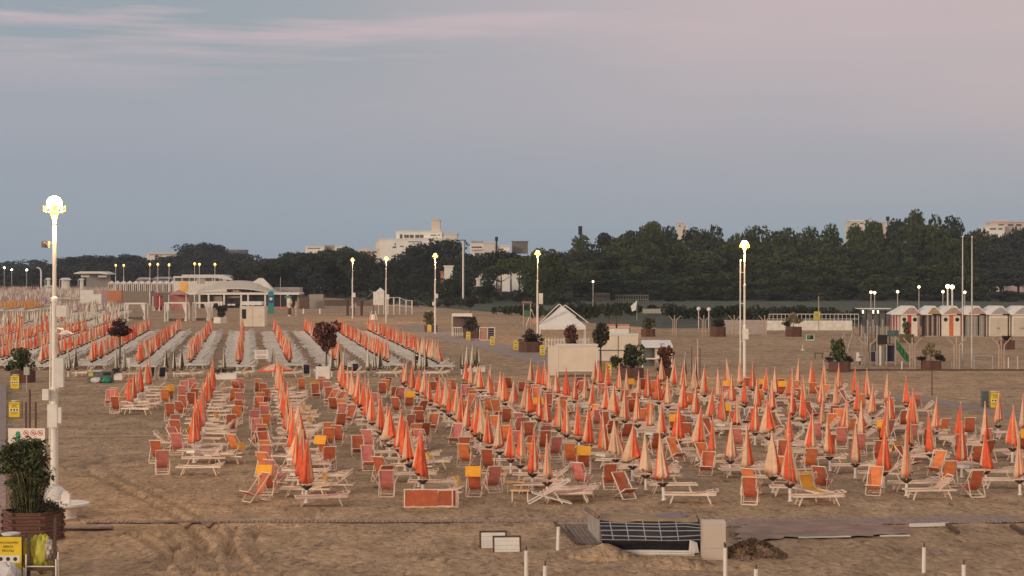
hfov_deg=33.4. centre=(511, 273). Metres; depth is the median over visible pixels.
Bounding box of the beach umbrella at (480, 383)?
[476,365,484,394]
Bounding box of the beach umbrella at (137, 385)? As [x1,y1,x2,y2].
[134,370,139,399]
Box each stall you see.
[452,313,471,335]
[641,340,672,367]
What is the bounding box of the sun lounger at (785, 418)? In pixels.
[776,417,805,421]
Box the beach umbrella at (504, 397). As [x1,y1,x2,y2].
[500,373,508,407]
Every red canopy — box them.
[154,293,161,310]
[168,290,188,310]
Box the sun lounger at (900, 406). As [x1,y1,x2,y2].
[880,404,908,408]
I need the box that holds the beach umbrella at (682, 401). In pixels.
[677,378,687,413]
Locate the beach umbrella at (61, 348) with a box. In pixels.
[60,336,63,355]
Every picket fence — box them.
[545,338,588,349]
[595,293,608,301]
[616,294,647,301]
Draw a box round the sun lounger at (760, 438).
[756,436,798,447]
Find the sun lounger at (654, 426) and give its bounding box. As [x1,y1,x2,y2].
[622,424,656,427]
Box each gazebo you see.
[124,303,147,319]
[164,302,189,321]
[192,302,210,320]
[209,302,224,320]
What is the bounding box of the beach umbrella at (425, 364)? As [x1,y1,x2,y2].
[423,347,427,371]
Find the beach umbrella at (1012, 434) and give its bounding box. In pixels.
[1004,406,1020,462]
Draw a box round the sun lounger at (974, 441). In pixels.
[946,438,981,447]
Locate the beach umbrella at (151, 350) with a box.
[149,336,152,357]
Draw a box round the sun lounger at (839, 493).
[789,489,846,506]
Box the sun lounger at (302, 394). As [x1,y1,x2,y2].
[289,392,308,395]
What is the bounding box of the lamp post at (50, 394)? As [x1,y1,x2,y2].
[41,196,72,500]
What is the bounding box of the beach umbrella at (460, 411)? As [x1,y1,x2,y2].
[456,389,464,422]
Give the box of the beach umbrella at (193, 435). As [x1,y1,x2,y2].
[186,406,201,462]
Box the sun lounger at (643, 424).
[634,421,657,425]
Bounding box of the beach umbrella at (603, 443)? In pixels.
[595,410,610,464]
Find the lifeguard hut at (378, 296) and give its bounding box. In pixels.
[368,288,384,313]
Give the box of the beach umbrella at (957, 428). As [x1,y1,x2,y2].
[953,402,964,437]
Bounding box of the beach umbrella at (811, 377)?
[808,361,815,394]
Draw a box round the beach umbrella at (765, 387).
[762,367,769,397]
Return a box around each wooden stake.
[25,402,26,427]
[29,389,30,427]
[35,402,36,427]
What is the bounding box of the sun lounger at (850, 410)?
[825,407,858,413]
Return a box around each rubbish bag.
[0,561,21,575]
[23,537,33,567]
[31,533,56,574]
[45,539,58,561]
[90,377,100,382]
[101,377,110,382]
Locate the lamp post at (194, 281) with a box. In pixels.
[194,263,195,301]
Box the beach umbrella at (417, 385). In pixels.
[414,368,420,402]
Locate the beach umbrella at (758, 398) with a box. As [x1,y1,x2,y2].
[753,379,761,419]
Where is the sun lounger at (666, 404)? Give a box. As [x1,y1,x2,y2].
[647,401,677,409]
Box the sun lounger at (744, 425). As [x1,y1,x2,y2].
[717,423,750,432]
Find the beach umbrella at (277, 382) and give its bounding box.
[275,365,280,394]
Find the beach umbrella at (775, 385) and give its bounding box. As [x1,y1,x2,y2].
[772,367,778,404]
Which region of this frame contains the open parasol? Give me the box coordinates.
[259,362,292,371]
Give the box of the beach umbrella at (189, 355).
[187,340,192,367]
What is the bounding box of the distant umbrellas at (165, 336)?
[0,285,419,357]
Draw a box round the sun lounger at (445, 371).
[426,369,450,375]
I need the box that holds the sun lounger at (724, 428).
[715,425,749,434]
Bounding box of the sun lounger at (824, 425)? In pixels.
[795,421,828,431]
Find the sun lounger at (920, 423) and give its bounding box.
[893,422,923,430]
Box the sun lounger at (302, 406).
[273,404,307,419]
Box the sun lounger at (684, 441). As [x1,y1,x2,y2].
[662,438,690,447]
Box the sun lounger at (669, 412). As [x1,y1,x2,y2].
[663,409,690,417]
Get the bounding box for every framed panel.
[479,530,506,548]
[492,535,521,551]
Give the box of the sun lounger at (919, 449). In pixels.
[889,445,924,457]
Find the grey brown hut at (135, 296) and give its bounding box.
[123,291,153,303]
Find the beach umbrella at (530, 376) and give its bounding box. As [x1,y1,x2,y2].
[527,361,533,384]
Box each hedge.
[357,291,372,297]
[365,297,395,304]
[393,294,432,301]
[409,299,463,306]
[443,296,498,303]
[472,295,520,301]
[491,305,525,314]
[498,292,510,298]
[506,304,543,315]
[523,296,580,304]
[525,307,556,317]
[567,302,597,319]
[579,301,622,317]
[599,302,637,314]
[623,303,683,315]
[660,305,726,318]
[690,304,742,319]
[729,304,806,319]
[741,305,810,319]
[776,305,837,319]
[805,307,862,322]
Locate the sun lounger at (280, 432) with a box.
[276,429,315,439]
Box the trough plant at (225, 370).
[214,366,235,373]
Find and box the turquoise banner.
[268,291,273,313]
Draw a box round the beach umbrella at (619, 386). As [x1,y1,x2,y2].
[615,363,622,393]
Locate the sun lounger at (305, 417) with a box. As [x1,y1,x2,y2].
[279,408,313,424]
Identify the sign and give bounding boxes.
[806,335,813,339]
[814,296,819,335]
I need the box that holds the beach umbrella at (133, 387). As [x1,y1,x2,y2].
[128,371,137,409]
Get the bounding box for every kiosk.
[43,285,51,295]
[45,278,51,287]
[59,278,71,290]
[78,278,84,289]
[136,277,150,281]
[153,277,172,282]
[180,282,187,291]
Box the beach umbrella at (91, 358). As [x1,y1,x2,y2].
[88,341,94,366]
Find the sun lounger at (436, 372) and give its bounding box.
[422,366,444,376]
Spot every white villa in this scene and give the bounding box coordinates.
[475,278,495,296]
[512,272,527,296]
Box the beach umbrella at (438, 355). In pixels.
[433,343,442,369]
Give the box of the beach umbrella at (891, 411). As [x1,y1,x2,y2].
[888,390,895,425]
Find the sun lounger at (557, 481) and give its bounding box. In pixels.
[511,478,563,493]
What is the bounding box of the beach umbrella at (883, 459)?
[876,426,891,487]
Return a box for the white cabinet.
[701,519,725,559]
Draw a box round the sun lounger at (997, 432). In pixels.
[991,429,1021,438]
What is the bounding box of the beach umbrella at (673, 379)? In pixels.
[669,358,677,394]
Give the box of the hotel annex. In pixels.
[470,241,528,291]
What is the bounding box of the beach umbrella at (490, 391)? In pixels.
[487,371,493,396]
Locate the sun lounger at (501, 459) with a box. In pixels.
[489,455,529,467]
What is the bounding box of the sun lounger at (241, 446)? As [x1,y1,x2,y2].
[204,442,248,463]
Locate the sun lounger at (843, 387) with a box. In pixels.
[830,383,847,392]
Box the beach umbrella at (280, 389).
[276,373,282,412]
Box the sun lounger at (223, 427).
[202,424,231,428]
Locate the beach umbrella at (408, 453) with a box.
[401,421,414,478]
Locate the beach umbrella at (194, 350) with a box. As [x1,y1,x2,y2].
[192,341,196,365]
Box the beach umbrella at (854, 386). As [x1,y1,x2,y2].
[851,367,857,398]
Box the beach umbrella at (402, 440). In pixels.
[399,415,406,470]
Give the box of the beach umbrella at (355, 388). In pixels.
[352,371,361,408]
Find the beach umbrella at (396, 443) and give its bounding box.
[393,409,402,462]
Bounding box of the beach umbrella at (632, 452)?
[621,422,640,480]
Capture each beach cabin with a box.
[886,306,919,336]
[918,306,940,336]
[937,306,961,336]
[957,306,985,336]
[980,306,1009,336]
[1003,306,1023,336]
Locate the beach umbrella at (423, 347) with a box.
[421,338,425,356]
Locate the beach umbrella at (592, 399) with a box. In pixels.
[588,380,596,411]
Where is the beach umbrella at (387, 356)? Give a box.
[385,339,389,367]
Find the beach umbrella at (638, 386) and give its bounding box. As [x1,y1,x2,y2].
[637,371,640,402]
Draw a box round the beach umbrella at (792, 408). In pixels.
[788,386,794,421]
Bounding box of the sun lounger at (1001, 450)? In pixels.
[992,448,1022,451]
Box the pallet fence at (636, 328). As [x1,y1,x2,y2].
[631,327,640,337]
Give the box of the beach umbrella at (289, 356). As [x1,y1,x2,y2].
[286,343,292,366]
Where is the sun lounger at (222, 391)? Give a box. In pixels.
[199,383,227,395]
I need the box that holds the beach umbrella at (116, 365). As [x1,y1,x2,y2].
[114,348,119,368]
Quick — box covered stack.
[584,507,699,555]
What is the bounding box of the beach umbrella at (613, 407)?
[607,383,619,419]
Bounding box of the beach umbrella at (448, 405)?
[446,382,452,425]
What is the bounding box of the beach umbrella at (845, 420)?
[839,398,850,433]
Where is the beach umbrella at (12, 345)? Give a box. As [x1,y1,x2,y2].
[11,338,14,357]
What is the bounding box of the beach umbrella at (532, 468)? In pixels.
[527,428,537,489]
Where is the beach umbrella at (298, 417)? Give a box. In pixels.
[288,403,305,439]
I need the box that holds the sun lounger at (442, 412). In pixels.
[433,403,464,416]
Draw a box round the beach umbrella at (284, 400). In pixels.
[281,382,287,414]
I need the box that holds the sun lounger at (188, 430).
[183,427,223,442]
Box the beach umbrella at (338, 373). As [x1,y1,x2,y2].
[335,358,341,384]
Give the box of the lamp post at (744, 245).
[740,240,749,379]
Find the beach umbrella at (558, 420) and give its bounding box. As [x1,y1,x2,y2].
[553,395,562,434]
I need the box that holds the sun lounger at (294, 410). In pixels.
[274,407,307,415]
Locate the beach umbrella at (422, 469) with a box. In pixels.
[416,431,427,488]
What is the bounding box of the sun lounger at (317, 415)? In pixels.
[302,413,320,422]
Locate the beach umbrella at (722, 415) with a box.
[715,388,727,433]
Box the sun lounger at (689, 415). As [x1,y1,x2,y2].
[673,412,704,417]
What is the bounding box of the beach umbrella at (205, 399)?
[203,383,208,416]
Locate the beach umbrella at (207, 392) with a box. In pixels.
[205,373,210,406]
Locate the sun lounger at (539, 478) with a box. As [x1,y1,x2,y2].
[523,464,570,488]
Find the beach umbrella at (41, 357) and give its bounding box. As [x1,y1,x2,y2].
[38,341,45,369]
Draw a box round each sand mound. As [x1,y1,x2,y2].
[177,556,317,572]
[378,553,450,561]
[568,543,638,561]
[631,556,717,569]
[708,564,739,570]
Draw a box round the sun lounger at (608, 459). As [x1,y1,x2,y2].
[595,458,639,467]
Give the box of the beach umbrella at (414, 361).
[412,347,416,375]
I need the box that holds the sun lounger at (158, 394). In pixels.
[146,393,159,399]
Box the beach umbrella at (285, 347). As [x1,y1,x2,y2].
[283,337,287,357]
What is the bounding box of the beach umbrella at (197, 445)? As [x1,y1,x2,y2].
[191,407,200,448]
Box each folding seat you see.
[488,473,506,484]
[505,481,524,493]
[510,489,529,500]
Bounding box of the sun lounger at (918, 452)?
[910,448,942,453]
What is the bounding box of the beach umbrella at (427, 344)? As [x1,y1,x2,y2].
[423,338,428,359]
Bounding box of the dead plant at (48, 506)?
[31,498,66,514]
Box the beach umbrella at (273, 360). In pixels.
[271,348,274,376]
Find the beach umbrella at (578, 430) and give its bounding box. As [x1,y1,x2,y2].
[573,401,583,444]
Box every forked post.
[669,315,680,336]
[698,315,709,336]
[728,315,739,336]
[759,315,770,336]
[858,338,876,368]
[903,338,921,368]
[947,338,965,368]
[992,338,1010,368]
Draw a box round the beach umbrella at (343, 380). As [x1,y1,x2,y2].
[341,364,345,398]
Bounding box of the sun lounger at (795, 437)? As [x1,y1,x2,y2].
[764,430,803,446]
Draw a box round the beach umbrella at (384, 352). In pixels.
[382,338,386,362]
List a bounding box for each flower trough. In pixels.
[114,373,123,379]
[215,373,236,378]
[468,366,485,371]
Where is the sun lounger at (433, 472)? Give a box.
[393,468,438,482]
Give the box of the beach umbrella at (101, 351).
[98,339,104,359]
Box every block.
[147,253,180,260]
[228,250,247,253]
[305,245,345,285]
[676,222,688,239]
[844,220,890,253]
[979,220,1023,291]
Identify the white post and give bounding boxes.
[524,546,527,575]
[543,561,546,575]
[556,527,559,549]
[723,543,726,575]
[754,564,757,575]
[922,543,925,572]
[962,560,965,575]
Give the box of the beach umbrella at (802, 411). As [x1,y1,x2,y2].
[798,384,807,432]
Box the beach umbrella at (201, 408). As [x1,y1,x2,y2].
[199,395,205,436]
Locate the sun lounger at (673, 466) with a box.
[632,460,681,484]
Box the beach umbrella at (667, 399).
[664,376,671,415]
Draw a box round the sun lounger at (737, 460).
[714,451,742,463]
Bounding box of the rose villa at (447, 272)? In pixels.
[440,265,456,297]
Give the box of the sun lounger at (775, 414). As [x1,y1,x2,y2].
[749,411,784,420]
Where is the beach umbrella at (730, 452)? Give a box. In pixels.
[725,418,736,474]
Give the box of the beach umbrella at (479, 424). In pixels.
[472,399,485,451]
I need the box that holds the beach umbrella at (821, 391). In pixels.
[816,376,826,406]
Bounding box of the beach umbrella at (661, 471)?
[654,432,669,499]
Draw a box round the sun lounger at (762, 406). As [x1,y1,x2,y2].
[733,404,765,412]
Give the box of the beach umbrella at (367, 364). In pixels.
[365,349,369,376]
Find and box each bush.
[0,269,12,287]
[0,269,32,286]
[0,270,23,284]
[0,433,59,512]
[13,268,39,287]
[24,269,58,288]
[36,270,64,281]
[39,268,75,287]
[61,268,87,288]
[69,269,85,287]
[100,268,126,281]
[111,270,134,281]
[126,271,150,280]
[149,268,179,279]
[161,269,176,281]
[174,270,193,275]
[180,268,209,274]
[195,268,218,274]
[370,269,390,295]
[380,273,404,298]
[429,277,451,299]
[442,278,460,296]
[453,278,472,297]
[473,285,498,298]
[510,290,534,301]
[552,293,583,299]
[582,292,608,300]
[600,294,619,300]
[626,293,643,300]
[639,289,665,300]
[664,290,690,301]
[687,296,707,299]
[703,290,735,300]
[731,295,750,299]
[766,290,795,300]
[796,293,814,300]
[814,290,842,299]
[834,294,853,299]
[856,289,888,299]
[886,290,914,298]
[898,296,927,300]
[922,295,950,300]
[957,290,991,300]
[984,290,1020,301]
[1009,293,1023,299]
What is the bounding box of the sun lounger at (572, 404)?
[568,401,599,409]
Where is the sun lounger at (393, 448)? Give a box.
[386,436,426,455]
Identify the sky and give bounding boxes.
[0,0,1023,271]
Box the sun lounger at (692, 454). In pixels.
[684,451,724,463]
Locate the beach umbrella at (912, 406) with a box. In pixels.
[905,389,918,423]
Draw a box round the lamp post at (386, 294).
[384,257,388,322]
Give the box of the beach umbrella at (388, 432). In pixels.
[381,407,395,456]
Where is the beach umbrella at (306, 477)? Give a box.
[299,435,313,502]
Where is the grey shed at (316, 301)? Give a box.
[309,294,323,308]
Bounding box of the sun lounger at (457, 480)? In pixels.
[448,475,463,498]
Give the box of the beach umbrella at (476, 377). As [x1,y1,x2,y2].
[473,364,479,391]
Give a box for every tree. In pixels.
[1,264,21,269]
[11,261,27,266]
[17,259,48,268]
[33,269,69,283]
[43,263,68,268]
[51,265,72,269]
[56,256,84,266]
[70,262,102,270]
[84,255,120,269]
[84,259,114,269]
[100,264,116,270]
[104,255,116,263]
[107,318,132,372]
[111,262,159,281]
[114,253,135,266]
[114,255,147,263]
[116,261,145,281]
[125,261,166,271]
[131,255,149,262]
[154,254,177,265]
[154,261,181,269]
[171,243,196,256]
[172,258,186,266]
[179,251,213,270]
[180,253,194,269]
[192,249,222,257]
[194,242,218,253]
[210,245,228,252]
[210,253,227,263]
[211,258,244,274]
[215,251,232,257]
[225,265,252,291]
[229,251,250,261]
[232,261,288,291]
[234,277,270,291]
[239,254,262,264]
[244,272,279,280]
[250,260,286,281]
[254,271,290,287]
[257,258,290,266]
[271,251,302,261]
[279,261,308,292]
[287,252,338,293]
[293,252,345,293]
[294,261,335,293]
[308,255,341,296]
[312,320,341,365]
[317,249,343,294]
[334,251,374,297]
[335,250,372,296]
[340,246,357,293]
[360,258,393,290]
[365,252,376,292]
[373,267,404,280]
[382,260,411,290]
[391,254,416,278]
[400,247,429,291]
[406,242,440,283]
[409,266,440,291]
[423,248,439,267]
[425,270,441,288]
[428,237,466,282]
[438,239,469,270]
[447,253,468,270]
[449,266,475,291]
[453,253,483,290]
[462,296,478,308]
[472,250,525,300]
[480,267,501,298]
[491,257,527,289]
[517,248,562,295]
[518,254,547,302]
[533,253,573,304]
[551,251,568,265]
[561,254,582,272]
[563,281,605,299]
[563,324,578,343]
[564,246,595,269]
[565,259,604,292]
[569,269,597,290]
[571,234,594,253]
[577,279,632,299]
[589,269,630,291]
[592,322,609,370]
[594,232,614,252]
[601,234,638,255]
[601,251,625,269]
[618,245,640,280]
[619,230,642,250]
[623,266,654,290]
[624,235,652,254]
[635,220,663,241]
[651,231,675,268]
[658,225,682,254]
[680,237,710,255]
[681,226,703,249]
[682,250,727,289]
[691,223,723,246]
[694,273,737,294]
[706,236,728,251]
[709,268,750,296]
[714,240,753,274]
[716,250,742,279]
[719,280,761,299]
[724,231,752,292]
[731,238,746,248]
[734,253,767,297]
[735,243,775,270]
[742,279,794,299]
[744,225,770,248]
[745,267,774,298]
[749,240,773,257]
[759,236,789,244]
[761,230,794,261]
[771,270,801,288]
[781,227,799,246]
[787,237,809,257]
[795,275,844,299]
[797,226,823,244]
[802,246,834,274]
[807,237,837,254]
[815,279,870,296]
[820,223,845,248]
[835,239,857,294]
[846,224,868,294]
[848,266,890,294]
[849,229,884,264]
[856,274,894,295]
[864,218,887,248]
[879,233,902,295]
[881,265,922,298]
[885,218,909,245]
[892,242,932,283]
[893,275,922,295]
[894,222,928,281]
[903,208,925,246]
[910,264,942,295]
[917,224,951,294]
[918,278,955,297]
[928,214,943,230]
[935,261,974,298]
[941,231,976,249]
[943,215,964,235]
[943,238,973,257]
[945,275,996,295]
[947,250,980,275]
[955,267,1001,292]
[963,247,998,293]
[964,231,998,279]
[965,278,1023,298]
[970,228,994,249]
[970,270,1023,291]
[973,247,1022,291]
[976,244,1019,290]
[976,261,998,291]
[984,256,1023,293]
[987,234,1005,291]
[996,265,1023,285]
[999,236,1023,289]
[1000,226,1023,240]
[1002,277,1023,286]
[1004,249,1023,292]
[1010,229,1023,239]
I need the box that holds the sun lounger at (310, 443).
[272,440,312,451]
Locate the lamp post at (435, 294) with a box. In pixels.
[432,253,437,333]
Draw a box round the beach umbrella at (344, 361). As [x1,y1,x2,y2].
[342,346,347,369]
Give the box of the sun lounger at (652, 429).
[635,426,669,434]
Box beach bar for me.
[185,278,303,307]
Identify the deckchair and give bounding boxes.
[105,389,114,406]
[109,396,122,413]
[110,387,124,402]
[118,383,130,397]
[148,440,168,463]
[151,367,155,379]
[155,450,169,474]
[157,367,166,379]
[160,389,169,405]
[164,385,174,402]
[164,403,176,420]
[165,426,185,449]
[166,414,180,432]
[168,419,183,439]
[169,433,185,454]
[173,401,190,416]
[177,385,186,400]
[177,395,192,410]
[181,380,188,392]
[185,383,199,398]
[186,392,195,408]
[187,378,198,391]
[190,389,198,398]
[224,414,236,433]
[225,433,248,455]
[227,388,238,403]
[231,380,243,391]
[231,405,242,423]
[233,400,247,415]
[234,392,245,406]
[236,378,246,391]
[239,471,270,502]
[248,427,267,448]
[249,410,258,428]
[251,418,262,437]
[253,396,263,414]
[254,378,266,387]
[254,382,262,394]
[254,396,269,406]
[255,392,264,395]
[255,424,273,444]
[255,451,278,476]
[256,431,273,451]
[256,464,278,495]
[258,383,267,391]
[258,440,271,454]
[258,445,273,463]
[259,402,273,418]
[259,405,272,423]
[260,414,271,433]
[263,389,271,404]
[263,459,289,483]
[297,378,305,391]
[303,364,309,376]
[310,381,320,399]
[314,435,336,461]
[316,379,324,393]
[318,376,326,390]
[319,446,336,470]
[322,381,333,395]
[322,422,333,440]
[322,427,334,445]
[323,389,339,405]
[324,387,332,402]
[327,397,338,412]
[330,425,347,445]
[334,413,346,430]
[336,391,346,407]
[336,398,347,412]
[337,403,347,413]
[345,404,357,423]
[351,435,363,455]
[352,363,360,375]
[360,445,375,470]
[361,429,378,450]
[371,456,395,481]
[372,392,382,404]
[372,465,394,487]
[377,382,387,397]
[378,470,395,497]
[382,379,390,393]
[384,377,392,391]
[390,386,399,400]
[390,397,405,414]
[392,387,404,401]
[404,391,414,409]
[404,414,415,433]
[410,423,422,435]
[411,400,428,417]
[411,406,422,422]
[413,429,430,448]
[414,410,426,422]
[421,422,430,439]
[427,413,439,431]
[430,381,436,392]
[433,377,447,386]
[447,423,463,445]
[448,379,459,392]
[456,443,475,467]
[458,436,471,459]
[461,384,469,399]
[465,387,474,399]
[465,466,484,497]
[466,394,476,408]
[467,390,477,406]
[480,449,498,473]
[481,466,502,492]
[484,397,493,414]
[489,415,502,430]
[490,399,502,415]
[494,382,497,391]
[501,408,512,426]
[501,425,509,440]
[505,377,516,391]
[512,417,526,435]
[512,430,525,446]
[513,413,524,431]
[517,381,526,394]
[523,422,534,442]
[525,435,537,455]
[525,443,544,465]
[530,384,539,395]
[532,387,540,399]
[533,398,542,415]
[536,425,552,445]
[536,430,551,452]
[543,393,553,410]
[544,436,562,459]
[555,396,568,410]
[560,399,575,417]
[563,443,576,466]
[570,462,593,485]
[576,377,583,387]
[576,446,590,473]
[577,381,583,396]
[581,380,590,392]
[581,404,599,422]
[591,409,603,428]
[597,383,605,398]
[599,411,611,430]
[600,387,609,401]
[602,463,617,489]
[606,420,619,437]
[611,471,637,499]
[617,390,628,403]
[619,423,632,441]
[621,378,634,389]
[628,399,634,416]
[630,392,639,403]
[640,378,645,392]
[640,408,646,421]
[644,403,654,419]
[647,432,663,454]
[650,380,655,393]
[665,437,686,461]
[668,414,675,434]
[682,422,692,443]
[686,392,693,404]
[694,442,715,467]
[698,451,715,475]
[703,417,721,438]
[715,397,726,413]
[721,385,728,396]
[723,380,729,384]
[725,404,730,417]
[727,410,739,427]
[733,428,744,449]
[740,467,762,494]
[741,476,758,505]
[743,377,751,388]
[743,408,759,423]
[758,379,765,395]
[759,389,764,401]
[761,391,776,407]
[771,412,785,432]
[774,456,787,481]
[777,439,787,455]
[778,381,786,394]
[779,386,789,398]
[787,398,798,415]
[794,380,800,394]
[794,388,800,402]
[800,448,818,472]
[805,401,818,418]
[808,382,817,397]
[811,465,832,490]
[814,422,824,443]
[815,387,831,403]
[816,384,830,399]
[818,434,836,455]
[826,413,839,431]
[829,405,839,412]
[833,408,843,418]
[835,427,847,448]
[838,389,854,406]
[846,418,856,436]
[851,433,866,455]
[854,414,875,432]
[860,394,866,410]
[865,466,883,495]
[872,440,887,459]
[876,419,896,439]
[877,420,889,444]
[884,397,894,413]
[891,441,921,470]
[895,410,906,429]
[901,424,919,445]
[914,394,921,408]
[922,429,935,450]
[926,450,947,476]
[934,418,951,434]
[937,460,958,486]
[951,434,967,455]
[959,470,985,497]
[964,417,975,436]
[967,445,984,468]
[972,439,996,462]
[980,428,994,447]
[1014,430,1023,451]
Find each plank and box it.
[64,525,113,529]
[135,519,269,522]
[798,536,850,537]
[880,535,909,536]
[909,522,947,526]
[945,523,959,533]
[1010,524,1023,533]
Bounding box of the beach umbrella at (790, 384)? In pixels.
[786,367,795,396]
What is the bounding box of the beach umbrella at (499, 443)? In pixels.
[493,411,504,465]
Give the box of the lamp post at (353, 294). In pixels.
[350,258,354,318]
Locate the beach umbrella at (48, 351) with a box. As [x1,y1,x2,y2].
[46,341,49,362]
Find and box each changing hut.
[108,281,114,289]
[114,281,120,290]
[121,281,126,290]
[127,281,132,290]
[133,281,138,290]
[139,281,144,290]
[145,281,150,290]
[151,281,156,290]
[157,281,163,290]
[163,281,169,290]
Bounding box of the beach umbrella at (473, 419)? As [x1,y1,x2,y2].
[470,400,477,445]
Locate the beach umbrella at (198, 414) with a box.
[196,399,201,448]
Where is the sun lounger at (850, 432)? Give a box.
[821,429,853,438]
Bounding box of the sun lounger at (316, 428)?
[285,423,321,435]
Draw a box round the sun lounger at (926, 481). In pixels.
[887,476,941,491]
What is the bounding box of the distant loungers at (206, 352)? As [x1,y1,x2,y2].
[0,289,454,369]
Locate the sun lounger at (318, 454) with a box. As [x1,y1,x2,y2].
[279,452,323,463]
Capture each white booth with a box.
[239,301,266,325]
[548,344,597,376]
[597,333,638,360]
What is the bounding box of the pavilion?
[74,271,114,287]
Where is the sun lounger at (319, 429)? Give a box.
[283,427,321,436]
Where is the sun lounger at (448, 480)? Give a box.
[407,475,458,488]
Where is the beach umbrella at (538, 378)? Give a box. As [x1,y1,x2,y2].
[535,364,541,386]
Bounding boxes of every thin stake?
[691,347,691,378]
[697,339,697,375]
[931,379,932,395]
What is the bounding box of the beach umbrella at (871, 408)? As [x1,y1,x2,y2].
[866,384,876,424]
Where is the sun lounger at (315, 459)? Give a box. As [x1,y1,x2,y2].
[286,457,323,465]
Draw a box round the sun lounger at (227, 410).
[206,408,232,416]
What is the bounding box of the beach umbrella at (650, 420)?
[645,397,653,441]
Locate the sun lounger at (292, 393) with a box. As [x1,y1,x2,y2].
[270,391,295,398]
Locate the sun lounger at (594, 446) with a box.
[575,434,610,447]
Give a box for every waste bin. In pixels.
[0,532,26,575]
[9,400,19,417]
[10,374,19,388]
[427,325,431,331]
[466,332,470,339]
[490,336,494,345]
[513,340,517,349]
[539,345,544,354]
[604,363,611,376]
[988,391,999,407]
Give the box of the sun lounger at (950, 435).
[936,432,967,436]
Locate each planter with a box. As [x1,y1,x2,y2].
[0,508,65,541]
[10,370,35,382]
[214,317,226,322]
[424,325,437,331]
[463,331,481,337]
[519,341,542,351]
[617,367,643,379]
[641,329,654,336]
[656,367,671,377]
[710,327,725,336]
[785,326,801,336]
[828,361,850,371]
[899,334,913,342]
[921,361,941,368]
[999,340,1014,349]
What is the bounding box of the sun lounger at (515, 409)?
[508,402,535,418]
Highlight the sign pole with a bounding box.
[24,365,28,391]
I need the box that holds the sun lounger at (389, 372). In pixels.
[376,366,399,376]
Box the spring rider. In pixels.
[856,352,863,364]
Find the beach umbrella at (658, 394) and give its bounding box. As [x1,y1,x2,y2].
[653,371,663,412]
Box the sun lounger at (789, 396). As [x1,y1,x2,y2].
[767,395,790,397]
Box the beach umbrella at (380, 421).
[376,394,384,444]
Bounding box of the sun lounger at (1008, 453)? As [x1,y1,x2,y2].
[1002,452,1023,459]
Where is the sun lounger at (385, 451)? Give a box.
[374,438,415,455]
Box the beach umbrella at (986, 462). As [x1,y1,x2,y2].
[979,430,993,484]
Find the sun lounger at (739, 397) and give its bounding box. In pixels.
[714,394,741,408]
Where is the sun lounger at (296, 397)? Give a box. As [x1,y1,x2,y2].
[272,394,303,401]
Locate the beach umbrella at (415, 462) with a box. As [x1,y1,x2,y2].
[412,431,420,486]
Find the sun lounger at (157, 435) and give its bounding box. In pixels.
[153,430,187,448]
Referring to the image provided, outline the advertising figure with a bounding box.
[285,296,297,315]
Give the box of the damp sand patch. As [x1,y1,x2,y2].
[733,519,908,541]
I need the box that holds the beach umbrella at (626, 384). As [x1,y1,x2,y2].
[623,369,629,394]
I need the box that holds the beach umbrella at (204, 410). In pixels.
[200,391,207,425]
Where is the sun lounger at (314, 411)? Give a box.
[294,409,316,414]
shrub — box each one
[4,361,17,371]
[8,347,35,370]
[215,305,227,316]
[423,311,433,324]
[463,316,480,330]
[518,334,544,341]
[525,328,534,341]
[609,355,621,368]
[618,343,645,367]
[641,317,655,328]
[657,345,674,367]
[711,319,725,326]
[782,321,791,326]
[783,312,802,326]
[824,357,834,361]
[829,338,847,361]
[843,356,853,361]
[902,321,910,333]
[916,356,926,360]
[921,341,940,359]
[935,355,945,361]
[1001,335,1012,339]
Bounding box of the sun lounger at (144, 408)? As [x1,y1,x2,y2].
[121,406,154,414]
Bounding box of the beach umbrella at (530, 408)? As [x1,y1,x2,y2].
[525,382,534,421]
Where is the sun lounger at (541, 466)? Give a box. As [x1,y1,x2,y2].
[501,463,543,476]
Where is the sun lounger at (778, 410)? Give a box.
[748,407,782,413]
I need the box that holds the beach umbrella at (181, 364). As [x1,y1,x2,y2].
[179,347,183,375]
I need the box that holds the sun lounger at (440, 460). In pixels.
[406,456,451,469]
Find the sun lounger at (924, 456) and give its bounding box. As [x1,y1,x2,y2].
[910,452,951,462]
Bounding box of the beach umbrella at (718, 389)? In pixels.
[714,369,721,401]
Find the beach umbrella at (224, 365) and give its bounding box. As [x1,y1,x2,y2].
[221,348,226,371]
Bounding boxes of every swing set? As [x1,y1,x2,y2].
[526,309,536,325]
[842,331,859,363]
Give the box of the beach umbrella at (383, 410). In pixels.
[379,395,384,438]
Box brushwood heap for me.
[727,537,788,560]
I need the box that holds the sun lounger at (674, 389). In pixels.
[669,383,694,393]
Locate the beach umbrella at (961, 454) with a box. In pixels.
[955,421,969,476]
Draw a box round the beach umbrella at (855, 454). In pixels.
[850,422,859,477]
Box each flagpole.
[962,236,963,367]
[971,236,972,367]
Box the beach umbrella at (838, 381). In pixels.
[836,363,841,398]
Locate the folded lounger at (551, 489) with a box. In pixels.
[527,478,571,504]
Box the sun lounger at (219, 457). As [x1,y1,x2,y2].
[181,444,225,464]
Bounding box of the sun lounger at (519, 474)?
[512,469,561,480]
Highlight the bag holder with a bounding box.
[25,517,58,575]
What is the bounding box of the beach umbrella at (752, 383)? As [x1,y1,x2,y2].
[749,362,755,397]
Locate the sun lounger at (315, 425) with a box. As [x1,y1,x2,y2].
[304,421,326,431]
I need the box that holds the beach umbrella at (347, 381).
[344,366,349,399]
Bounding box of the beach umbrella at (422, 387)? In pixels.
[419,368,425,399]
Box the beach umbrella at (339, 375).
[337,360,341,390]
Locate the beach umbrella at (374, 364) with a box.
[372,347,376,375]
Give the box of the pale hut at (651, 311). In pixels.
[642,309,664,312]
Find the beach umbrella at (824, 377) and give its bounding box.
[820,360,828,383]
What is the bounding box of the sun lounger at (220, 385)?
[199,380,226,389]
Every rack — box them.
[86,370,114,382]
[974,355,992,368]

